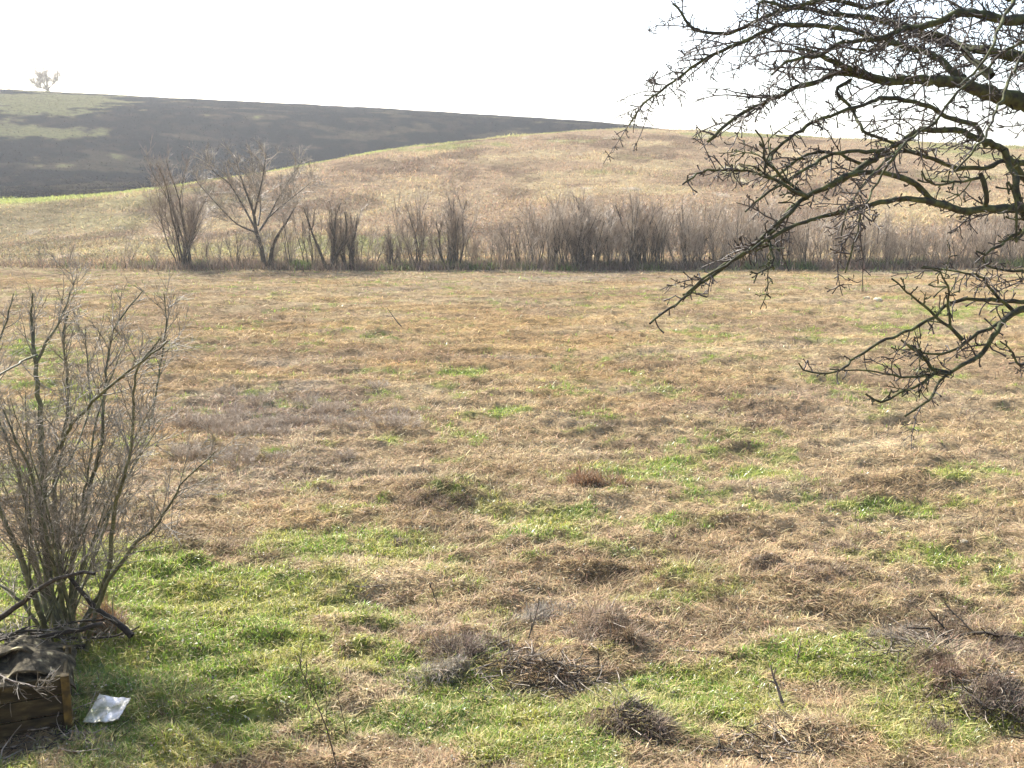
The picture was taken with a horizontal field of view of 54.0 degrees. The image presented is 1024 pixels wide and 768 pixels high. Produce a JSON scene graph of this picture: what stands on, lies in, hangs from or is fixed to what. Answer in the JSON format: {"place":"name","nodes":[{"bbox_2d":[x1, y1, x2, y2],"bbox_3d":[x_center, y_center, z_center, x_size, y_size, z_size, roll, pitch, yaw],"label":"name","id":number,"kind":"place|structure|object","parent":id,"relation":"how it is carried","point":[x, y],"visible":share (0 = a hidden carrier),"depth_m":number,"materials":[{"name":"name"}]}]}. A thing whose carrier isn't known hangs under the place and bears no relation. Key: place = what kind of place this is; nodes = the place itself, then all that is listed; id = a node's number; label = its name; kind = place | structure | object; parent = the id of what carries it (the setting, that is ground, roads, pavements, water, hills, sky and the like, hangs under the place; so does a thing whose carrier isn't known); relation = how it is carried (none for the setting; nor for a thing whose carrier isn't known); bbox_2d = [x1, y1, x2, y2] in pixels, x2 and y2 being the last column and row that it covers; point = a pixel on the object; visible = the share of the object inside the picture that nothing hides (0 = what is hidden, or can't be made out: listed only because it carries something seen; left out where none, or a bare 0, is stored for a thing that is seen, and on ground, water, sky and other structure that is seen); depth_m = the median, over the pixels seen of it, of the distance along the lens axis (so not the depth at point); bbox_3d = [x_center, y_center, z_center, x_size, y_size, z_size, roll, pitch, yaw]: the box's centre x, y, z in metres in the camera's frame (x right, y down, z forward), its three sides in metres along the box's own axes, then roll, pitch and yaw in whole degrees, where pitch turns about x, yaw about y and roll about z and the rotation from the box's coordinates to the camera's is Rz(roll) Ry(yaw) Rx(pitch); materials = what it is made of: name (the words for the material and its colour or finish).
{"place":"outdoors","nodes":[
{"label":"outdoors","id":0,"kind":"place"},
{"bbox_2d":[0,89,1023,767],"bbox_3d":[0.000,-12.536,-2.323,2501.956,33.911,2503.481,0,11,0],"label":"ground","id":1,"kind":"structure","parent":0,"point":[384,127],"depth_m":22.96,"materials":[{"name":"plant"}]},
{"bbox_2d":[0,634,76,742],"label":"wooden box","id":2,"kind":"object","parent":1,"relation":"on","point":[24,661],"visible":0.98,"depth_m":7.58,"materials":[{"name":"wood"}]},
{"bbox_2d":[0,601,41,643],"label":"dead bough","id":3,"kind":"object","parent":2,"relation":"on","point":[10,634],"visible":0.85,"depth_m":8.14,"materials":[{"name":"brown wood"}]},
{"bbox_2d":[0,665,60,716],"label":"dead bough","id":4,"kind":"object","parent":2,"relation":"on","point":[20,683],"visible":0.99,"depth_m":7.39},
{"bbox_2d":[6,618,102,647],"bbox_3d":[-4.007,2.071,8.123,1.232,0.420,0.552,0,11,0],"label":"dead bough","id":5,"kind":"object","parent":2,"relation":"on","point":[75,630],"visible":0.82,"depth_m":8.23,"materials":[{"name":"brown wood"}]},
{"bbox_2d":[23,64,63,90],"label":"bare tree","id":6,"kind":"object","parent":1,"relation":"on","point":[44,79],"visible":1,"depth_m":289.33,"materials":[{"name":"beige plant"}]},
{"bbox_2d":[0,608,105,642],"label":"dead bough","id":7,"kind":"object","parent":1,"relation":"on","point":[87,621],"visible":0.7,"depth_m":8.32,"materials":[{"name":"brown wood"}]},
{"bbox_2d":[0,536,112,623],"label":"dead bough","id":8,"kind":"object","parent":1,"relation":"on","point":[17,605],"visible":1,"depth_m":7.88,"materials":[{"name":"brown wood"}]},
{"bbox_2d":[0,691,140,765],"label":"brush heap","id":9,"kind":"object","parent":1,"relation":"on","point":[62,730],"visible":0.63,"depth_m":7.42,"materials":[{"name":"brown wood"}]},
{"bbox_2d":[14,611,139,645],"bbox_3d":[-3.775,2.272,8.830,1.061,0.485,0.392,-8,13,-36],"label":"dead bough","id":10,"kind":"object","parent":1,"relation":"on","point":[64,638],"visible":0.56,"depth_m":8.74,"materials":[{"name":"brown wood"}]},
{"bbox_2d":[0,727,158,765],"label":"grass tussock","id":11,"kind":"object","parent":1,"relation":"on","point":[84,731],"depth_m":7.33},
{"bbox_2d":[43,545,133,639],"bbox_3d":[-3.731,1.775,8.730,1.042,0.768,0.399,9,14,40],"label":"dead bough","id":12,"kind":"object","parent":1,"relation":"on","point":[124,629],"visible":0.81,"depth_m":8.64,"materials":[{"name":"brown wood"}]},
{"bbox_2d":[69,586,141,642],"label":"grass tussock","id":13,"kind":"object","parent":1,"relation":"on","point":[104,607],"depth_m":9.14,"materials":[{"name":"plant"}]},
{"bbox_2d":[83,694,130,722],"bbox_3d":[-3.134,2.521,7.793,0.297,0.058,0.270,3,24,-7],"label":"white panel","id":14,"kind":"object","parent":1,"relation":"on","point":[103,704],"visible":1,"depth_m":7.78,"materials":[{"name":"plastic"}]},
{"bbox_2d":[0,237,252,650],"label":"bare bush","id":15,"kind":"object","parent":1,"relation":"on","point":[57,610],"visible":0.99,"depth_m":8.69,"materials":[{"name":"brown plant"}]},
{"bbox_2d":[159,437,201,458],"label":"dry grass clump","id":16,"kind":"object","parent":1,"relation":"on","point":[173,447],"visible":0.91,"depth_m":15.79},
{"bbox_2d":[137,135,225,266],"bbox_3d":[-18.475,-10.254,56.973,5.123,7.513,5.113,-6,12,-29],"label":"hedge shrub","id":17,"kind":"object","parent":1,"relation":"on","point":[190,234],"visible":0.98,"depth_m":57.16,"materials":[{"name":"brown plant"}]},
{"bbox_2d":[198,409,246,427],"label":"bramble bush","id":18,"kind":"object","parent":1,"relation":"on","point":[228,419],"visible":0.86,"depth_m":18.04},
{"bbox_2d":[208,418,254,438],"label":"bramble bush","id":19,"kind":"object","parent":1,"relation":"on","point":[226,428],"visible":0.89,"depth_m":17.26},
{"bbox_2d":[220,219,248,263],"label":"hedge shrub","id":20,"kind":"object","parent":1,"relation":"on","point":[237,247],"visible":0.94,"depth_m":57.37,"materials":[{"name":"brown plant"}]},
{"bbox_2d":[210,443,263,470],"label":"dry grass clump","id":21,"kind":"object","parent":1,"relation":"on","point":[247,462],"visible":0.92,"depth_m":15.02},
{"bbox_2d":[232,417,271,437],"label":"bramble bush","id":22,"kind":"object","parent":1,"relation":"on","point":[253,431],"visible":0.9,"depth_m":17.37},
{"bbox_2d":[182,137,326,267],"bbox_3d":[-14.523,-10.189,56.749,8.930,7.463,5.607,0,11,0],"label":"bare tree","id":23,"kind":"object","parent":1,"relation":"on","point":[255,184],"visible":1,"depth_m":56.58,"materials":[{"name":"brown plant"}]},
{"bbox_2d":[256,194,302,266],"bbox_3d":[-13.233,-8.656,57.251,2.724,4.315,1.721,0,11,0],"label":"bare tree","id":24,"kind":"object","parent":1,"relation":"on","point":[273,242],"visible":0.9,"depth_m":57.26,"materials":[{"name":"brown plant"}]},
{"bbox_2d":[275,206,306,262],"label":"hedge shrub","id":25,"kind":"object","parent":1,"relation":"on","point":[288,239],"visible":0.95,"depth_m":57.25,"materials":[{"name":"brown plant"}]},
{"bbox_2d":[286,197,336,262],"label":"hedge shrub","id":26,"kind":"object","parent":1,"relation":"on","point":[304,235],"visible":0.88,"depth_m":57.24,"materials":[{"name":"brown plant"}]},
{"bbox_2d":[295,643,336,767],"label":"sapling","id":27,"kind":"object","parent":1,"relation":"on","point":[309,688],"visible":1,"depth_m":7.07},
{"bbox_2d":[299,189,358,269],"bbox_3d":[-9.877,-8.714,56.794,3.130,4.803,3.681,6,12,31],"label":"hedge shrub","id":28,"kind":"object","parent":1,"relation":"on","point":[334,254],"visible":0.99,"depth_m":56.50,"materials":[{"name":"brown plant"}]},
{"bbox_2d":[0,89,658,198],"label":"burnt stubble","id":29,"kind":"object","parent":1,"relation":"on","point":[60,192],"visible":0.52,"depth_m":193.24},
{"bbox_2d":[308,396,350,416],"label":"bramble bush","id":30,"kind":"object","parent":1,"relation":"on","point":[324,408],"visible":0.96,"depth_m":19.00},
{"bbox_2d":[325,204,367,269],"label":"hedge shrub","id":31,"kind":"object","parent":1,"relation":"on","point":[351,246],"visible":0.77,"depth_m":56.99,"materials":[{"name":"brown plant"}]},
{"bbox_2d":[362,222,398,264],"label":"hedge shrub","id":32,"kind":"object","parent":1,"relation":"on","point":[376,250],"visible":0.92,"depth_m":57.67,"materials":[{"name":"brown plant"}]},
{"bbox_2d":[377,224,405,264],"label":"hedge shrub","id":33,"kind":"object","parent":1,"relation":"on","point":[388,247],"visible":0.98,"depth_m":57.56,"materials":[{"name":"brown plant"}]},
{"bbox_2d":[382,409,424,429],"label":"dry grass clump","id":34,"kind":"object","parent":1,"relation":"on","point":[409,421],"visible":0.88,"depth_m":17.54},
{"bbox_2d":[386,181,439,265],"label":"hedge shrub","id":35,"kind":"object","parent":1,"relation":"on","point":[407,232],"visible":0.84,"depth_m":57.63,"materials":[{"name":"brown plant"}]},
{"bbox_2d":[392,189,436,267],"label":"hedge shrub","id":36,"kind":"object","parent":1,"relation":"on","point":[421,240],"visible":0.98,"depth_m":57.22,"materials":[{"name":"brown plant"}]},
{"bbox_2d":[368,475,477,519],"bbox_3d":[-1.159,1.488,13.133,1.610,0.466,1.110,5,12,27],"label":"grass tussock","id":37,"kind":"object","parent":1,"relation":"on","point":[436,500],"depth_m":13.04,"materials":[{"name":"plant"}]},
{"bbox_2d":[389,651,482,692],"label":"grass tussock","id":38,"kind":"object","parent":1,"relation":"on","point":[444,663],"depth_m":8.47,"materials":[{"name":"plant"}]},
{"bbox_2d":[424,185,477,266],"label":"hedge shrub","id":39,"kind":"object","parent":1,"relation":"on","point":[459,223],"visible":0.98,"depth_m":57.26,"materials":[{"name":"brown plant"}]},
{"bbox_2d":[409,624,510,670],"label":"grass tussock","id":40,"kind":"object","parent":1,"relation":"on","point":[446,644],"depth_m":8.77,"materials":[{"name":"plant"}]},
{"bbox_2d":[433,182,488,266],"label":"hedge shrub","id":41,"kind":"object","parent":1,"relation":"on","point":[470,229],"visible":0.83,"depth_m":57.13,"materials":[{"name":"brown plant"}]},
{"bbox_2d":[489,215,516,264],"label":"hedge shrub","id":42,"kind":"object","parent":1,"relation":"on","point":[504,243],"visible":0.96,"depth_m":57.37,"materials":[{"name":"brown plant"}]},
{"bbox_2d":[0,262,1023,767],"bbox_3d":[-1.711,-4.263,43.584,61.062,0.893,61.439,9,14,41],"label":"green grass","id":43,"kind":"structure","parent":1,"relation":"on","point":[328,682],"depth_m":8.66,"materials":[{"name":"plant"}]},
{"bbox_2d":[0,126,1023,266],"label":"hillside grass","id":44,"kind":"structure","parent":1,"relation":"on","point":[28,250],"depth_m":90.20,"materials":[{"name":"plant"}]},
{"bbox_2d":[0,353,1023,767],"bbox_3d":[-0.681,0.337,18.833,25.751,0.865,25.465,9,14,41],"label":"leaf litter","id":45,"kind":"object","parent":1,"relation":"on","point":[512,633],"visible":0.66,"depth_m":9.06,"materials":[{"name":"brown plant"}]},
{"bbox_2d":[507,650,677,700],"bbox_3d":[0.629,2.471,8.372,1.531,0.385,0.883,0,11,0],"label":"brush heap","id":46,"kind":"object","parent":45,"relation":"on","point":[592,682],"visible":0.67,"depth_m":8.33,"materials":[{"name":"brown wood"}]},
{"bbox_2d":[573,682,702,751],"bbox_3d":[0.914,2.558,7.677,1.169,0.332,0.923,0,11,0],"label":"brush heap","id":47,"kind":"object","parent":45,"relation":"on","point":[631,711],"visible":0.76,"depth_m":7.58,"materials":[{"name":"brown wood"}]},
{"bbox_2d":[0,253,1023,274],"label":"hedge undergrowth","id":48,"kind":"object","parent":1,"relation":"on","point":[206,264],"visible":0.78,"depth_m":56.93,"materials":[{"name":"brown plant"}]},
{"bbox_2d":[496,205,541,266],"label":"hedge shrub","id":49,"kind":"object","parent":1,"relation":"on","point":[515,246],"visible":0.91,"depth_m":57.26,"materials":[{"name":"brown plant"}]},
{"bbox_2d":[490,647,562,676],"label":"grass tussock","id":50,"kind":"object","parent":1,"relation":"on","point":[520,660],"depth_m":8.48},
{"bbox_2d":[513,200,549,260],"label":"hedge shrub","id":51,"kind":"object","parent":1,"relation":"on","point":[526,232],"visible":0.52,"depth_m":58.15,"materials":[{"name":"brown plant"}]},
{"bbox_2d":[519,210,552,269],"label":"hedge shrub","id":52,"kind":"object","parent":1,"relation":"on","point":[540,241],"visible":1,"depth_m":56.70,"materials":[{"name":"brown plant"}]},
{"bbox_2d":[447,633,627,706],"bbox_3d":[0.122,2.388,8.499,1.833,0.494,1.436,0,11,0],"label":"brush heap","id":53,"kind":"object","parent":1,"relation":"on","point":[513,667],"visible":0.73,"depth_m":8.36,"materials":[{"name":"brown wood"}]},
{"bbox_2d":[501,598,576,626],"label":"grass tussock","id":54,"kind":"object","parent":1,"relation":"on","point":[540,611],"depth_m":9.75,"materials":[{"name":"plant"}]},
{"bbox_2d":[513,184,575,261],"bbox_3d":[2.068,-9.219,58.603,4.007,4.958,2.852,3,11,17],"label":"hedge shrub","id":55,"kind":"object","parent":1,"relation":"on","point":[528,210],"visible":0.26,"depth_m":58.28,"materials":[{"name":"brown plant"}]},
{"bbox_2d":[538,185,577,265],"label":"hedge shrub","id":56,"kind":"object","parent":1,"relation":"on","point":[551,234],"visible":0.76,"depth_m":57.27,"materials":[{"name":"brown plant"}]},
{"bbox_2d":[537,200,583,268],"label":"hedge shrub","id":57,"kind":"object","parent":1,"relation":"on","point":[546,235],"visible":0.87,"depth_m":56.77,"materials":[{"name":"brown plant"}]},
{"bbox_2d":[551,210,586,264],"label":"hedge shrub","id":58,"kind":"object","parent":1,"relation":"on","point":[562,234],"visible":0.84,"depth_m":56.93,"materials":[{"name":"brown plant"}]},
{"bbox_2d":[542,188,602,263],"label":"hedge shrub","id":59,"kind":"object","parent":1,"relation":"on","point":[590,227],"visible":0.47,"depth_m":57.52,"materials":[{"name":"brown plant"}]},
{"bbox_2d":[521,659,625,702],"bbox_3d":[0.508,2.460,8.357,0.855,0.286,0.652,-5,12,-26],"label":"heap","id":60,"kind":"object","parent":1,"relation":"on","point":[578,683],"depth_m":8.28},
{"bbox_2d":[554,201,593,268],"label":"hedge shrub","id":61,"kind":"object","parent":1,"relation":"on","point":[562,214],"visible":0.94,"depth_m":56.52,"materials":[{"name":"brown plant"}]},
{"bbox_2d":[544,184,607,262],"bbox_3d":[3.568,-9.200,58.432,3.902,5.000,3.226,8,13,37],"label":"hedge shrub","id":62,"kind":"object","parent":1,"relation":"on","point":[582,208],"visible":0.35,"depth_m":58.12,"materials":[{"name":"brown plant"}]},
{"bbox_2d":[561,213,594,269],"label":"hedge shrub","id":63,"kind":"object","parent":1,"relation":"on","point":[575,248],"visible":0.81,"depth_m":56.91,"materials":[{"name":"brown plant"}]},
{"bbox_2d":[566,191,617,261],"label":"hedge shrub","id":64,"kind":"object","parent":1,"relation":"on","point":[593,224],"visible":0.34,"depth_m":58.60,"materials":[{"name":"brown plant"}]},
{"bbox_2d":[572,200,612,268],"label":"hedge shrub","id":65,"kind":"object","parent":1,"relation":"on","point":[598,240],"visible":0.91,"depth_m":56.49,"materials":[{"name":"brown plant"}]},
{"bbox_2d":[561,702,628,741],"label":"grass tussock","id":66,"kind":"object","parent":1,"relation":"on","point":[593,719],"depth_m":7.60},
{"bbox_2d":[558,461,637,489],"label":"grass tussock","id":67,"kind":"object","parent":1,"relation":"on","point":[582,478],"depth_m":13.90,"materials":[{"name":"plant"}]},
{"bbox_2d":[556,591,659,651],"bbox_3d":[0.885,2.217,9.239,1.083,0.512,0.926,0,11,0],"label":"grass tussock","id":68,"kind":"object","parent":1,"relation":"on","point":[620,631],"depth_m":9.18,"materials":[{"name":"plant"}]},
{"bbox_2d":[592,201,625,268],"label":"hedge shrub","id":69,"kind":"object","parent":1,"relation":"on","point":[612,235],"visible":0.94,"depth_m":56.65,"materials":[{"name":"brown plant"}]},
{"bbox_2d":[613,185,646,269],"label":"hedge shrub","id":70,"kind":"object","parent":1,"relation":"on","point":[631,236],"visible":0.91,"depth_m":56.42,"materials":[{"name":"brown plant"}]},
{"bbox_2d":[611,188,664,265],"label":"hedge shrub","id":71,"kind":"object","parent":1,"relation":"on","point":[639,248],"visible":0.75,"depth_m":57.35,"materials":[{"name":"brown plant"}]},
{"bbox_2d":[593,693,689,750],"bbox_3d":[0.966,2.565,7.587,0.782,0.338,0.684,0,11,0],"label":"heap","id":72,"kind":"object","parent":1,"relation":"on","point":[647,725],"depth_m":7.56,"materials":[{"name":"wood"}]},
{"bbox_2d":[629,195,678,263],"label":"hedge shrub","id":73,"kind":"object","parent":1,"relation":"on","point":[659,221],"visible":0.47,"depth_m":58.06,"materials":[{"name":"brown plant"}]},
{"bbox_2d":[634,204,674,266],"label":"hedge shrub","id":74,"kind":"object","parent":1,"relation":"on","point":[647,236],"visible":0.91,"depth_m":56.87,"materials":[{"name":"brown plant"}]},
{"bbox_2d":[651,211,673,267],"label":"hedge shrub","id":75,"kind":"object","parent":1,"relation":"on","point":[662,246],"visible":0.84,"depth_m":57.11,"materials":[{"name":"brown plant"}]},
{"bbox_2d":[665,207,702,266],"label":"hedge shrub","id":76,"kind":"object","parent":1,"relation":"on","point":[690,245],"visible":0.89,"depth_m":56.73,"materials":[{"name":"brown plant"}]},
{"bbox_2d":[667,191,707,266],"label":"hedge shrub","id":77,"kind":"object","parent":1,"relation":"on","point":[675,237],"visible":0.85,"depth_m":57.37,"materials":[{"name":"brown plant"}]},
{"bbox_2d":[673,201,710,262],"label":"hedge shrub","id":78,"kind":"object","parent":1,"relation":"on","point":[690,230],"visible":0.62,"depth_m":57.55,"materials":[{"name":"brown plant"}]},
{"bbox_2d":[690,220,725,263],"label":"hedge shrub","id":79,"kind":"object","parent":1,"relation":"on","point":[697,250],"visible":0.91,"depth_m":57.15,"materials":[{"name":"brown plant"}]},
{"bbox_2d":[709,204,746,269],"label":"hedge shrub","id":80,"kind":"object","parent":1,"relation":"on","point":[731,236],"visible":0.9,"depth_m":56.49,"materials":[{"name":"brown plant"}]},
{"bbox_2d":[701,194,755,262],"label":"hedge shrub","id":81,"kind":"object","parent":1,"relation":"on","point":[714,229],"visible":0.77,"depth_m":57.05,"materials":[{"name":"brown plant"}]},
{"bbox_2d":[733,550,784,575],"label":"grass tussock","id":82,"kind":"object","parent":1,"relation":"on","point":[760,560],"depth_m":10.85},
{"bbox_2d":[671,695,857,767],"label":"brush heap","id":83,"kind":"object","parent":1,"relation":"on","point":[761,753],"visible":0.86,"depth_m":7.40,"materials":[{"name":"brown wood"}]},
{"bbox_2d":[699,720,842,762],"bbox_3d":[1.884,2.713,7.459,1.150,0.210,0.693,0,11,0],"label":"grass tussock","id":84,"kind":"object","parent":1,"relation":"on","point":[759,742],"depth_m":7.51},
{"bbox_2d":[764,219,805,268],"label":"hedge shrub","id":85,"kind":"object","parent":1,"relation":"on","point":[787,249],"visible":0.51,"depth_m":56.82,"materials":[{"name":"brown plant"}]},
{"bbox_2d":[788,203,829,268],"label":"hedge shrub","id":86,"kind":"object","parent":1,"relation":"on","point":[805,247],"visible":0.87,"depth_m":56.49,"materials":[{"name":"brown plant"}]},
{"bbox_2d":[767,555,855,588],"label":"grass tussock","id":87,"kind":"object","parent":1,"relation":"on","point":[819,569],"depth_m":10.69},
{"bbox_2d":[603,0,1023,448],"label":"old fruit tree","id":88,"kind":"object","parent":1,"relation":"on","point":[957,78],"visible":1,"depth_m":4.18,"materials":[{"name":"brown plant"}]},
{"bbox_2d":[791,527,880,554],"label":"grass tussock","id":89,"kind":"object","parent":1,"relation":"on","point":[833,544],"depth_m":11.81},
{"bbox_2d":[827,208,856,264],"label":"hedge shrub","id":90,"kind":"object","parent":1,"relation":"on","point":[839,246],"visible":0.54,"depth_m":57.48,"materials":[{"name":"brown plant"}]},
{"bbox_2d":[844,215,887,266],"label":"hedge shrub","id":91,"kind":"object","parent":1,"relation":"on","point":[865,242],"visible":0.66,"depth_m":56.87,"materials":[{"name":"brown plant"}]},
{"bbox_2d":[813,614,928,644],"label":"grass tussock","id":92,"kind":"object","parent":1,"relation":"on","point":[879,632],"depth_m":9.45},
{"bbox_2d":[880,213,903,267],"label":"hedge shrub","id":93,"kind":"object","parent":1,"relation":"on","point":[887,237],"visible":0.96,"depth_m":56.84,"materials":[{"name":"brown plant"}]},
{"bbox_2d":[892,218,917,267],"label":"hedge shrub","id":94,"kind":"object","parent":1,"relation":"on","point":[908,243],"visible":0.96,"depth_m":56.89,"materials":[{"name":"brown plant"}]},
{"bbox_2d":[796,616,1022,679],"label":"brush heap","id":95,"kind":"object","parent":1,"relation":"on","point":[890,649],"visible":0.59,"depth_m":8.96,"materials":[{"name":"brown wood"}]},
{"bbox_2d":[918,222,952,265],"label":"hedge shrub","id":96,"kind":"object","parent":1,"relation":"on","point":[940,250],"visible":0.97,"depth_m":56.95,"materials":[{"name":"brown plant"}]},
{"bbox_2d":[909,714,964,738],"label":"grass tussock","id":97,"kind":"object","parent":1,"relation":"on","point":[934,725],"depth_m":7.71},
{"bbox_2d":[890,644,1004,706],"bbox_3d":[3.615,2.460,8.278,0.999,0.515,0.984,2,11,13],"label":"grass tussock","id":98,"kind":"object","parent":1,"relation":"on","point":[937,669],"depth_m":8.39,"materials":[{"name":"plant"}]},
{"bbox_2d":[907,601,1023,640],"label":"fallen branch","id":99,"kind":"object","parent":1,"relation":"on","point":[1013,637],"visible":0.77,"depth_m":9.31,"materials":[{"name":"brown wood"}]},
{"bbox_2d":[913,662,1023,744],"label":"brush heap","id":100,"kind":"object","parent":1,"relation":"on","point":[980,703],"visible":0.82,"depth_m":8.01,"materials":[{"name":"brown wood"}]},
{"bbox_2d":[948,665,1023,732],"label":"grass tussock","id":101,"kind":"object","parent":1,"relation":"on","point":[998,694],"depth_m":8.00,"materials":[{"name":"plant"}]},
{"bbox_2d":[969,200,1006,264],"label":"hedge shrub","id":102,"kind":"object","parent":1,"relation":"on","point":[992,232],"visible":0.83,"depth_m":56.82,"materials":[{"name":"brown plant"}]},
{"bbox_2d":[973,622,1023,659],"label":"grass tussock","id":103,"kind":"object","parent":1,"relation":"on","point":[1020,648],"depth_m":9.12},
{"bbox_2d":[0,0,1023,145],"label":"sky","id":104,"kind":"structure","parent":0,"point":[550,59],"materials":[{"name":"white"}]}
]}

